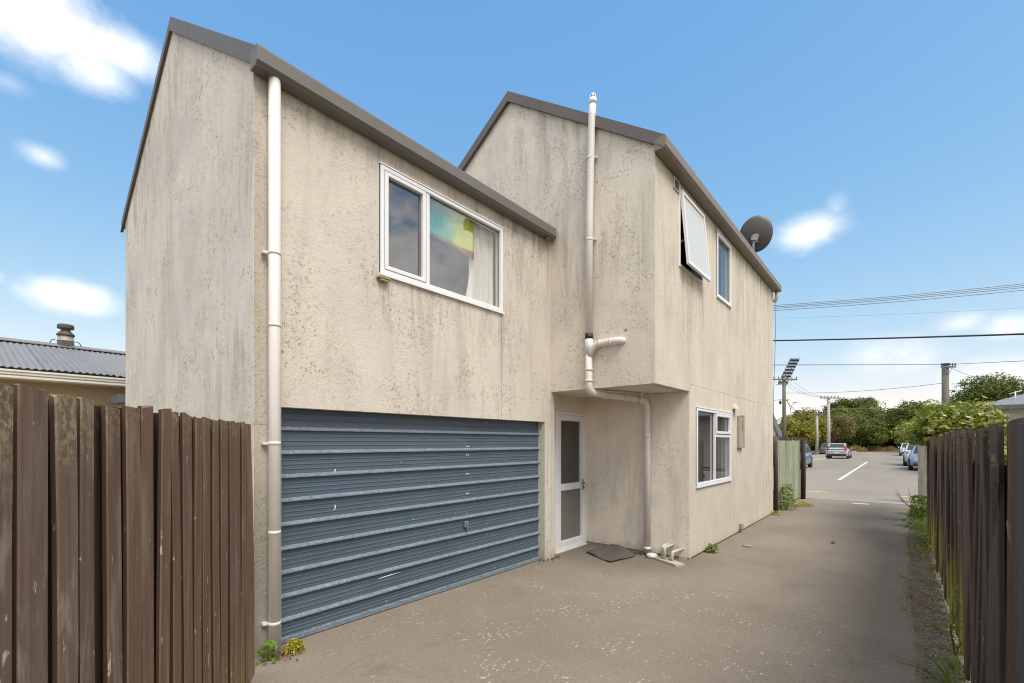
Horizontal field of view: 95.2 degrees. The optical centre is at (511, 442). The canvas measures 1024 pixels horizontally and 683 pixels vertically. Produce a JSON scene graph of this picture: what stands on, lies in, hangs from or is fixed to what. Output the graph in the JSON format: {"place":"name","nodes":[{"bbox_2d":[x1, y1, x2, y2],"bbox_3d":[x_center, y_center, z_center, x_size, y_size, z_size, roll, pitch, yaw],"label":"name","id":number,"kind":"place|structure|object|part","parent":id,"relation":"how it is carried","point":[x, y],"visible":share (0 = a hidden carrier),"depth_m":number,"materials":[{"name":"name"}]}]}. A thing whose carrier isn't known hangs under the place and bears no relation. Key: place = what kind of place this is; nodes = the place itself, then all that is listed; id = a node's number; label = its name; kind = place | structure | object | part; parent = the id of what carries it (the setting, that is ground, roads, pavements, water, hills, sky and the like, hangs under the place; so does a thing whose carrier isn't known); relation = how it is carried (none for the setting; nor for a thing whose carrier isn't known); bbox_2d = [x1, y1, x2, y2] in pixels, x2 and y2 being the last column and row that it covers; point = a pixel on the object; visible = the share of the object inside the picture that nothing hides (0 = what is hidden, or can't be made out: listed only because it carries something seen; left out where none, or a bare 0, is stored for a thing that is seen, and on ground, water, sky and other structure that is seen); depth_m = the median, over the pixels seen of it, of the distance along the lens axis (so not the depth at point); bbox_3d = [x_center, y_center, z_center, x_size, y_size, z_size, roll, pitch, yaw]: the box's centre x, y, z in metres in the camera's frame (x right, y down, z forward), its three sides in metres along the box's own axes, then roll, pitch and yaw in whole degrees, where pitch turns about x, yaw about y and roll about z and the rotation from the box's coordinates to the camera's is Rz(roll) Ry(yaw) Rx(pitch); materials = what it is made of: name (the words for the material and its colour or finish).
{"place":"outdoors","nodes":[
{"label":"outdoors","id":0,"kind":"place"},
{"bbox_2d":[0,323,124,406],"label":"neighbour house","id":1,"kind":"structure","parent":0,"point":[63,365],"depth_m":7.28,"materials":[{"name":"metal"}]},
{"bbox_2d":[0,0,1023,423],"label":"sky","id":2,"kind":"structure","parent":0,"point":[880,143],"materials":[{"name":"blue"}]},
{"bbox_2d":[250,498,921,682],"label":"driveway","id":3,"kind":"structure","parent":0,"point":[794,595],"depth_m":4.30,"materials":[{"name":"concrete"}]},
{"bbox_2d":[110,394,124,407],"bbox_3d":[-5.082,0.482,7.762,0.540,2.335,2.360,0,0,40],"label":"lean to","id":4,"kind":"object","parent":3,"relation":"on","point":[118,400],"visible":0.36,"depth_m":6.78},
{"bbox_2d":[0,384,254,682],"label":"board fence","id":5,"kind":"object","parent":3,"relation":"on","point":[126,544],"visible":1,"depth_m":1.57,"materials":[{"name":"brown wood"}]},
{"bbox_2d":[255,639,279,664],"bbox_3d":[-1.829,1.576,3.515,0.156,0.171,0.174,0,0,6],"label":"clover weed","id":6,"kind":"object","parent":3,"relation":"on","point":[270,643],"visible":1,"depth_m":3.52,"materials":[{"name":"green plant"}]},
{"bbox_2d":[261,646,297,661],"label":"leaf litter","id":7,"kind":"object","parent":3,"relation":"on","point":[278,656],"visible":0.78,"depth_m":3.55,"materials":[{"name":"plant"}]},
{"bbox_2d":[282,638,305,656],"bbox_3d":[-1.708,1.604,3.672,0.180,0.116,0.191,0,0,40],"label":"yellow stonecrop","id":8,"kind":"object","parent":3,"relation":"on","point":[293,644],"visible":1,"depth_m":3.65,"materials":[{"name":"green plant"}]},
{"bbox_2d":[120,16,781,658],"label":"townhouse","id":9,"kind":"structure","parent":3,"relation":"on","point":[600,370],"depth_m":5.25,"materials":[{"name":"paint"}]},
{"bbox_2d":[281,408,539,643],"bbox_3d":[-0.773,0.647,5.130,0.062,1.994,3.700,0,0,40],"label":"garage door","id":10,"kind":"structure","parent":9,"relation":"in","point":[380,512],"depth_m":4.66,"materials":[{"name":"blue metal"}]},
{"bbox_2d":[379,161,504,314],"bbox_3d":[-0.700,-2.106,5.103,0.098,1.063,1.785,0,0,40],"label":"window","id":11,"kind":"structure","parent":9,"relation":"in","point":[387,173],"depth_m":4.81,"materials":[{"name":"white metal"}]},
{"bbox_2d":[430,200,473,259],"bbox_3d":[-0.701,-2.381,5.196,0.013,0.479,0.776,0,0,40],"label":"window cloth","id":12,"kind":"object","parent":9,"relation":"hanging from","point":[452,228],"depth_m":5.23,"materials":[{"name":"multicoloured fabric"}]},
{"bbox_2d":[465,224,493,304],"bbox_3d":[-0.354,-2.075,5.684,0.083,1.051,0.710,0,0,40],"label":"curtain","id":13,"kind":"object","parent":9,"relation":"hanging from","point":[480,278],"visible":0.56,"depth_m":5.67,"materials":[{"name":"fabric"}]},
{"bbox_2d":[555,411,587,553],"bbox_3d":[0.799,0.482,7.342,0.421,2.364,0.913,0,0,40],"label":"entry door","id":14,"kind":"structure","parent":9,"relation":"in","point":[570,498],"depth_m":7.34,"materials":[{"name":"white metal"}]},
{"bbox_2d":[679,189,710,283],"bbox_3d":[2.511,-2.855,6.583,0.284,1.030,0.955,0,0,40],"label":"window","id":15,"kind":"structure","parent":9,"relation":"in","point":[694,225],"depth_m":6.47,"materials":[{"name":"white metal"}]},
{"bbox_2d":[696,407,731,487],"bbox_3d":[3.200,0.075,7.432,0.098,1.175,1.792,0,0,40],"label":"window","id":16,"kind":"structure","parent":9,"relation":"in","point":[714,434],"depth_m":7.42,"materials":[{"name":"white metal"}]},
{"bbox_2d":[716,230,731,307],"bbox_3d":[3.511,-2.850,7.806,0.098,1.064,0.820,0,0,40],"label":"window","id":17,"kind":"structure","parent":9,"relation":"in","point":[720,239],"depth_m":8.05,"materials":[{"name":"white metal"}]},
{"bbox_2d":[740,215,772,251],"bbox_3d":[4.993,-4.144,9.803,0.658,0.989,0.623,0,0,3],"label":"satellite dish","id":18,"kind":"object","parent":9,"relation":"on","point":[756,232],"visible":0.87,"depth_m":9.59,"materials":[{"name":"grey metal"}]},
{"bbox_2d":[586,544,635,561],"bbox_3d":[1.449,1.603,6.819,0.536,0.090,0.734,0,0,-22],"label":"doormat","id":19,"kind":"object","parent":3,"relation":"on","point":[611,552],"visible":1,"depth_m":6.83,"materials":[{"name":"rubber"}]},
{"bbox_2d":[646,542,684,566],"bbox_3d":[2.207,1.554,6.540,0.402,0.251,0.618,0,0,-27],"label":"drain pipe","id":20,"kind":"object","parent":3,"relation":"on","point":[670,560],"visible":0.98,"depth_m":6.47,"materials":[{"name":"plastic"}]},
{"bbox_2d":[704,543,719,552],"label":"weed","id":21,"kind":"object","parent":3,"relation":"on","point":[711,547],"depth_m":6.98,"materials":[{"name":"green plant"}]},
{"bbox_2d":[709,514,780,555],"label":"gravel","id":22,"kind":"structure","parent":3,"relation":"on","point":[749,533],"depth_m":8.45,"materials":[{"name":"grey gravel"}]},
{"bbox_2d":[779,484,796,509],"bbox_3d":[6.694,1.316,11.404,0.465,0.672,0.472,0,0,40],"label":"fence weed","id":23,"kind":"object","parent":3,"relation":"on","point":[783,498],"visible":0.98,"depth_m":11.38,"materials":[{"name":"green plant"}]},
{"bbox_2d":[773,436,805,511],"bbox_3d":[7.052,0.760,11.947,0.232,1.821,2.834,0,0,44],"label":"green fence","id":24,"kind":"object","parent":3,"relation":"on","point":[789,462],"visible":0.85,"depth_m":12.06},
{"bbox_2d":[773,436,807,443],"bbox_3d":[22.951,0.524,38.303,0.282,1.953,14.253,0,0,40],"label":"fence rail","id":25,"kind":"object","parent":24,"relation":"attached to","point":[787,438],"visible":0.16,"depth_m":38.34,"materials":[{"name":"brown wood"}]},
{"bbox_2d":[785,501,813,506],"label":"fence weed","id":26,"kind":"object","parent":3,"relation":"on","point":[803,504],"visible":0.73,"depth_m":11.76,"materials":[{"name":"yellow plant"}]},
{"bbox_2d":[800,497,917,505],"bbox_3d":[9.057,1.569,12.185,2.650,0.062,0.080,0,0,40],"label":"edge strip","id":27,"kind":"object","parent":3,"relation":"on","point":[859,501],"visible":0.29,"depth_m":12.15,"materials":[{"name":"concrete"}]},
{"bbox_2d":[812,451,853,459],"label":"pavement","id":28,"kind":"structure","parent":0,"point":[818,456],"depth_m":47.63,"materials":[{"name":"grey concrete"}]},
{"bbox_2d":[773,475,917,496],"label":"road","id":29,"kind":"structure","parent":0,"point":[878,486],"depth_m":16.80,"materials":[{"name":"grey asphalt"}]},
{"bbox_2d":[805,407,904,408],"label":"overhead wire","id":30,"kind":"object","parent":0,"point":[850,408],"visible":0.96,"depth_m":59.92,"materials":[{"name":"grey metal"}]},
{"bbox_2d":[800,491,917,504],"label":"footpath","id":31,"kind":"structure","parent":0,"point":[867,498],"depth_m":13.07,"materials":[{"name":"grey concrete"}]},
{"bbox_2d":[806,452,917,478],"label":"side street","id":32,"kind":"structure","parent":0,"point":[884,464],"depth_m":29.91,"materials":[{"name":"grey asphalt"}]},
{"bbox_2d":[800,444,812,466],"bbox_3d":[17.023,0.826,28.483,2.040,1.460,4.260,0,0,40],"label":"parked car","id":33,"kind":"object","parent":32,"relation":"on","point":[809,460],"visible":0.26,"depth_m":28.49,"materials":[{"name":"blue paint"}]},
{"bbox_2d":[826,443,852,458],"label":"parked car","id":34,"kind":"object","parent":32,"relation":"on","point":[838,449],"visible":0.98,"depth_m":43.83,"materials":[{"name":"silver paint"}]},
{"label":"rear window","id":35,"kind":"part","parent":34,"relation":"part of","materials":[{"name":"grey glass"}]},
{"bbox_2d":[838,462,866,479],"bbox_3d":[20.618,1.551,27.920,0.120,0.001,22.700,0,0,40],"label":"line","id":36,"kind":"object","parent":32,"relation":"on","point":[847,474],"visible":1,"depth_m":23.91,"materials":[{"name":"white paint"}]},
{"bbox_2d":[898,443,906,455],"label":"parked car","id":37,"kind":"object","parent":32,"relation":"on","point":[903,445],"visible":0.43,"depth_m":53.91,"materials":[{"name":"white paint"}]},
{"bbox_2d":[901,443,913,465],"bbox_3d":[27.354,0.746,31.306,2.040,1.620,4.310,0,0,40],"label":"parked car","id":38,"kind":"object","parent":32,"relation":"on","point":[908,447],"visible":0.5,"depth_m":30.76,"materials":[{"name":"paint"}]},
{"bbox_2d":[905,445,917,469],"bbox_3d":[23.656,0.846,26.545,2.040,1.420,4.560,0,0,40],"label":"parked car","id":39,"kind":"object","parent":32,"relation":"on","point":[913,458],"visible":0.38,"depth_m":25.80,"materials":[{"name":"paint"}]},
{"bbox_2d":[941,363,955,403],"bbox_3d":[29.665,-1.914,32.007,1.030,6.931,0.519,0,0,0],"label":"power pole","id":40,"kind":"object","parent":32,"relation":"on","point":[945,381],"visible":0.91,"depth_m":31.86,"materials":[{"name":"grey wood"}]},
{"bbox_2d":[826,383,940,392],"bbox_3d":[26.423,-4.049,35.966,0.025,0.328,10.074,0,0,-38],"label":"overhead wire","id":41,"kind":"object","parent":40,"relation":"attached to","point":[880,389],"visible":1,"depth_m":34.72,"materials":[{"name":"grey metal"}]},
{"bbox_2d":[842,364,943,364],"bbox_3d":[16.733,-3.900,23.586,30.708,2.830,0.029,0,0,-33],"label":"overhead wire","id":42,"kind":"object","parent":40,"relation":"attached to","point":[892,364],"visible":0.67,"depth_m":27.00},
{"bbox_2d":[946,361,1015,364],"bbox_3d":[27.265,-4.509,26.392,0.025,1.608,12.080,0,0,23],"label":"overhead wire","id":43,"kind":"object","parent":40,"relation":"attached to","point":[985,362],"visible":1,"depth_m":27.06,"materials":[{"name":"grey metal"}]},
{"bbox_2d":[773,290,1021,310],"bbox_3d":[13.244,-5.028,15.999,18.796,1.555,0.020,0,0,0],"label":"overhead wire","id":44,"kind":"object","parent":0,"point":[901,301],"visible":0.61,"depth_m":15.99,"materials":[{"name":"grey metal"}]},
{"bbox_2d":[773,333,1023,340],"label":"overhead wire","id":45,"kind":"object","parent":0,"point":[906,337],"visible":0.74,"depth_m":11.50,"materials":[{"name":"grey metal"}]},
{"bbox_2d":[773,283,1023,305],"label":"overhead wire","id":46,"kind":"object","parent":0,"point":[900,295],"visible":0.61,"depth_m":15.99,"materials":[{"name":"grey metal"}]},
{"bbox_2d":[773,287,1023,308],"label":"overhead wire","id":47,"kind":"object","parent":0,"point":[898,299],"visible":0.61,"depth_m":15.99,"materials":[{"name":"grey metal"}]},
{"bbox_2d":[775,285,1023,306],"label":"overhead wire","id":48,"kind":"object","parent":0,"point":[897,297],"visible":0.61,"depth_m":15.99,"materials":[{"name":"grey metal"}]},
{"bbox_2d":[796,308,1010,317],"bbox_3d":[19.864,-6.770,24.001,23.045,0.982,0.009,0,0,0],"label":"overhead wire","id":49,"kind":"object","parent":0,"point":[890,314],"visible":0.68,"depth_m":24.00,"materials":[{"name":"grey metal"}]},
{"bbox_2d":[883,513,970,682],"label":"dirt strip","id":50,"kind":"object","parent":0,"point":[918,623],"visible":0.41,"depth_m":4.57,"materials":[{"name":"brown soil"}]},
{"bbox_2d":[895,489,912,508],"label":"dry twigs","id":51,"kind":"object","parent":50,"relation":"on","point":[904,501],"visible":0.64,"depth_m":10.98,"materials":[{"name":"brown plant"}]},
{"bbox_2d":[902,504,926,526],"bbox_3d":[7.909,1.416,9.052,0.584,0.487,0.586,0,0,40],"label":"verge weed","id":52,"kind":"object","parent":50,"relation":"on","point":[922,510],"visible":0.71,"depth_m":9.02,"materials":[{"name":"green plant"}]},
{"bbox_2d":[908,494,926,513],"bbox_3d":[9.024,1.377,10.321,0.483,0.456,0.539,0,0,40],"label":"verge weed","id":53,"kind":"object","parent":50,"relation":"on","point":[921,498],"visible":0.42,"depth_m":10.31,"materials":[{"name":"green plant"}]},
{"bbox_2d":[891,537,950,675],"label":"leaf litter","id":54,"kind":"object","parent":50,"relation":"on","point":[921,612],"visible":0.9,"depth_m":4.70,"materials":[{"name":"brown plant"}]},
{"bbox_2d":[891,654,957,682],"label":"strap leaf plant","id":55,"kind":"object","parent":50,"relation":"on","point":[946,674],"visible":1,"depth_m":3.18,"materials":[{"name":"green plant"}]},
{"bbox_2d":[924,620,946,629],"bbox_3d":[3.733,1.616,4.095,0.217,0.048,0.229,0,0,-18],"label":"grass tuft","id":56,"kind":"object","parent":50,"relation":"on","point":[935,625],"visible":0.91,"depth_m":4.14,"materials":[{"name":"green plant"}]},
{"bbox_2d":[931,652,963,669],"bbox_3d":[3.183,1.596,3.370,0.243,0.068,0.237,0,0,40],"label":"grass tuft","id":57,"kind":"object","parent":50,"relation":"on","point":[952,665],"visible":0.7,"depth_m":3.40,"materials":[{"name":"green plant"}]},
{"bbox_2d":[926,417,1023,682],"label":"dark fence","id":58,"kind":"object","parent":50,"relation":"on","point":[972,509],"visible":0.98,"depth_m":2.79,"materials":[{"name":"brown wood"}]},
{"bbox_2d":[946,587,960,655],"bbox_3d":[3.342,1.351,3.529,0.109,0.520,0.110,0,0,19],"label":"climber weed","id":59,"kind":"object","parent":58,"relation":"attached to","point":[954,627],"visible":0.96,"depth_m":3.52,"materials":[{"name":"green plant"}]},
{"bbox_2d":[1018,422,1023,682],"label":"fence","id":60,"kind":"object","parent":50,"relation":"on","point":[1020,552],"visible":1,"depth_m":1.68,"materials":[{"name":"brown wood"}]},
{"bbox_2d":[900,517,965,682],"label":"grass","id":61,"kind":"structure","parent":0,"point":[920,541],"depth_m":6.65,"materials":[{"name":"green plant"}]},
{"bbox_2d":[913,548,966,682],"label":"gravel","id":62,"kind":"structure","parent":0,"point":[937,642],"depth_m":4.13,"materials":[{"name":"grey gravel"}]},
{"bbox_3d":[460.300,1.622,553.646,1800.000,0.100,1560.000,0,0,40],"label":"ground","id":63,"kind":"structure","parent":0,"visible":0},
{"bbox_2d":[773,416,781,436],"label":"white house","id":64,"kind":"structure","parent":63,"relation":"on","point":[777,430],"depth_m":45.10,"materials":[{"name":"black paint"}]},
{"bbox_2d":[773,376,796,436],"bbox_3d":[23.258,-2.025,39.974,2.040,7.152,0.399,0,0,0],"label":"power pole","id":65,"kind":"object","parent":63,"relation":"on","point":[783,401],"visible":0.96,"depth_m":39.88,"materials":[{"name":"grey wood"}]},
{"bbox_2d":[776,358,799,384],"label":"floodlight tower","id":66,"kind":"structure","parent":63,"relation":"on","point":[787,372],"depth_m":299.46,"materials":[{"name":"metal"}]},
{"bbox_2d":[776,414,823,444],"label":"yellow shrub","id":67,"kind":"object","parent":63,"relation":"on","point":[796,428],"visible":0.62,"depth_m":55.80,"materials":[{"name":"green plant"}]},
{"bbox_2d":[779,408,830,425],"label":"broadleaf tree","id":68,"kind":"object","parent":63,"relation":"on","point":[792,415],"visible":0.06,"depth_m":90.03,"materials":[{"name":"green plant"}]},
{"bbox_2d":[791,409,832,447],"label":"yellow shrub","id":69,"kind":"object","parent":63,"relation":"on","point":[822,422],"visible":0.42,"depth_m":61.08,"materials":[{"name":"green plant"}]},
{"bbox_2d":[811,411,824,454],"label":"power pole","id":70,"kind":"object","parent":63,"relation":"on","point":[816,413],"visible":0.98,"depth_m":54.97,"materials":[{"name":"concrete"}]},
{"bbox_2d":[819,443,826,453],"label":"parked car","id":71,"kind":"object","parent":63,"relation":"on","point":[822,450],"visible":0.45,"depth_m":56.53,"materials":[{"name":"grey paint"}]},
{"bbox_2d":[820,396,838,447],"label":"power pole","id":72,"kind":"object","parent":63,"relation":"on","point":[828,418],"visible":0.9,"depth_m":51.88,"materials":[{"name":"concrete"}]},
{"bbox_2d":[814,415,848,446],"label":"broadleaf tree","id":73,"kind":"object","parent":63,"relation":"on","point":[839,438],"visible":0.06,"depth_m":78.78,"materials":[{"name":"green plant"}]},
{"bbox_2d":[808,440,857,450],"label":"undergrowth","id":74,"kind":"object","parent":63,"relation":"on","point":[851,443],"visible":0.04,"depth_m":83.75,"materials":[{"name":"green plant"}]},
{"bbox_2d":[813,451,856,461],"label":"kerb","id":75,"kind":"structure","parent":63,"relation":"on","point":[826,457],"depth_m":41.89,"materials":[{"name":"concrete"}]},
{"bbox_2d":[818,413,859,445],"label":"bronze tree","id":76,"kind":"object","parent":63,"relation":"on","point":[841,427],"visible":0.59,"depth_m":61.68,"materials":[{"name":"brown plant"}]},
{"bbox_2d":[822,406,869,422],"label":"broadleaf tree","id":77,"kind":"object","parent":63,"relation":"on","point":[836,412],"visible":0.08,"depth_m":89.66,"materials":[{"name":"green plant"}]},
{"bbox_2d":[821,396,878,412],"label":"broadleaf tree","id":78,"kind":"object","parent":63,"relation":"on","point":[855,402],"visible":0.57,"depth_m":98.60,"materials":[{"name":"green plant"}]},
{"bbox_2d":[849,445,868,451],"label":"tussock","id":79,"kind":"object","parent":63,"relation":"on","point":[856,448],"visible":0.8,"depth_m":74.45,"materials":[{"name":"brown plant"}]},
{"bbox_2d":[838,416,889,447],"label":"broadleaf tree","id":80,"kind":"object","parent":63,"relation":"on","point":[867,430],"visible":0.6,"depth_m":76.62,"materials":[{"name":"green plant"}]},
{"bbox_2d":[848,400,894,418],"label":"broadleaf tree","id":81,"kind":"object","parent":63,"relation":"on","point":[869,410],"visible":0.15,"depth_m":90.86,"materials":[{"name":"green plant"}]},
{"bbox_2d":[867,446,887,451],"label":"tussock","id":82,"kind":"object","parent":63,"relation":"on","point":[876,448],"visible":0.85,"depth_m":77.62,"materials":[{"name":"brown plant"}]},
{"bbox_2d":[857,440,900,450],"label":"undergrowth","id":83,"kind":"object","parent":63,"relation":"on","point":[893,443],"visible":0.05,"depth_m":84.50,"materials":[{"name":"green plant"}]},
{"bbox_2d":[868,412,892,420],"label":"broadleaf tree","id":84,"kind":"object","parent":63,"relation":"on","point":[880,417],"visible":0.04,"depth_m":87.00,"materials":[{"name":"green plant"}]},
{"bbox_2d":[864,424,904,447],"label":"broadleaf tree","id":85,"kind":"object","parent":63,"relation":"on","point":[889,435],"visible":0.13,"depth_m":79.50,"materials":[{"name":"green plant"}]},
{"bbox_2d":[881,446,899,451],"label":"tussock","id":86,"kind":"object","parent":63,"relation":"on","point":[890,448],"visible":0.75,"depth_m":77.43,"materials":[{"name":"brown plant"}]},
{"bbox_2d":[881,400,936,430],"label":"broadleaf tree","id":87,"kind":"object","parent":63,"relation":"on","point":[900,416],"visible":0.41,"depth_m":77.97,"materials":[{"name":"green plant"}]},
{"bbox_2d":[918,444,926,503],"bbox_3d":[10.494,0.788,11.767,0.503,1.723,0.240,0,0,29],"label":"weathered fence","id":88,"kind":"object","parent":63,"relation":"on","point":[922,469],"visible":0.28,"depth_m":11.75,"materials":[{"name":"grey wood"}]},
{"bbox_2d":[890,396,1012,462],"bbox_3d":[8.329,0.415,7.842,3.178,2.550,6.336,0,0,40],"label":"leafy shrub","id":89,"kind":"object","parent":63,"relation":"on","point":[929,423],"visible":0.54,"depth_m":7.06,"materials":[{"name":"green plant"}]},
{"bbox_2d":[941,370,1023,404],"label":"round tree","id":90,"kind":"object","parent":63,"relation":"on","point":[992,388],"visible":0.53,"depth_m":37.00,"materials":[{"name":"green plant"}]},
{"bbox_2d":[983,394,1023,419],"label":"block house","id":91,"kind":"structure","parent":63,"relation":"on","point":[1016,411],"depth_m":20.36,"materials":[{"name":"metal"}]}
]}

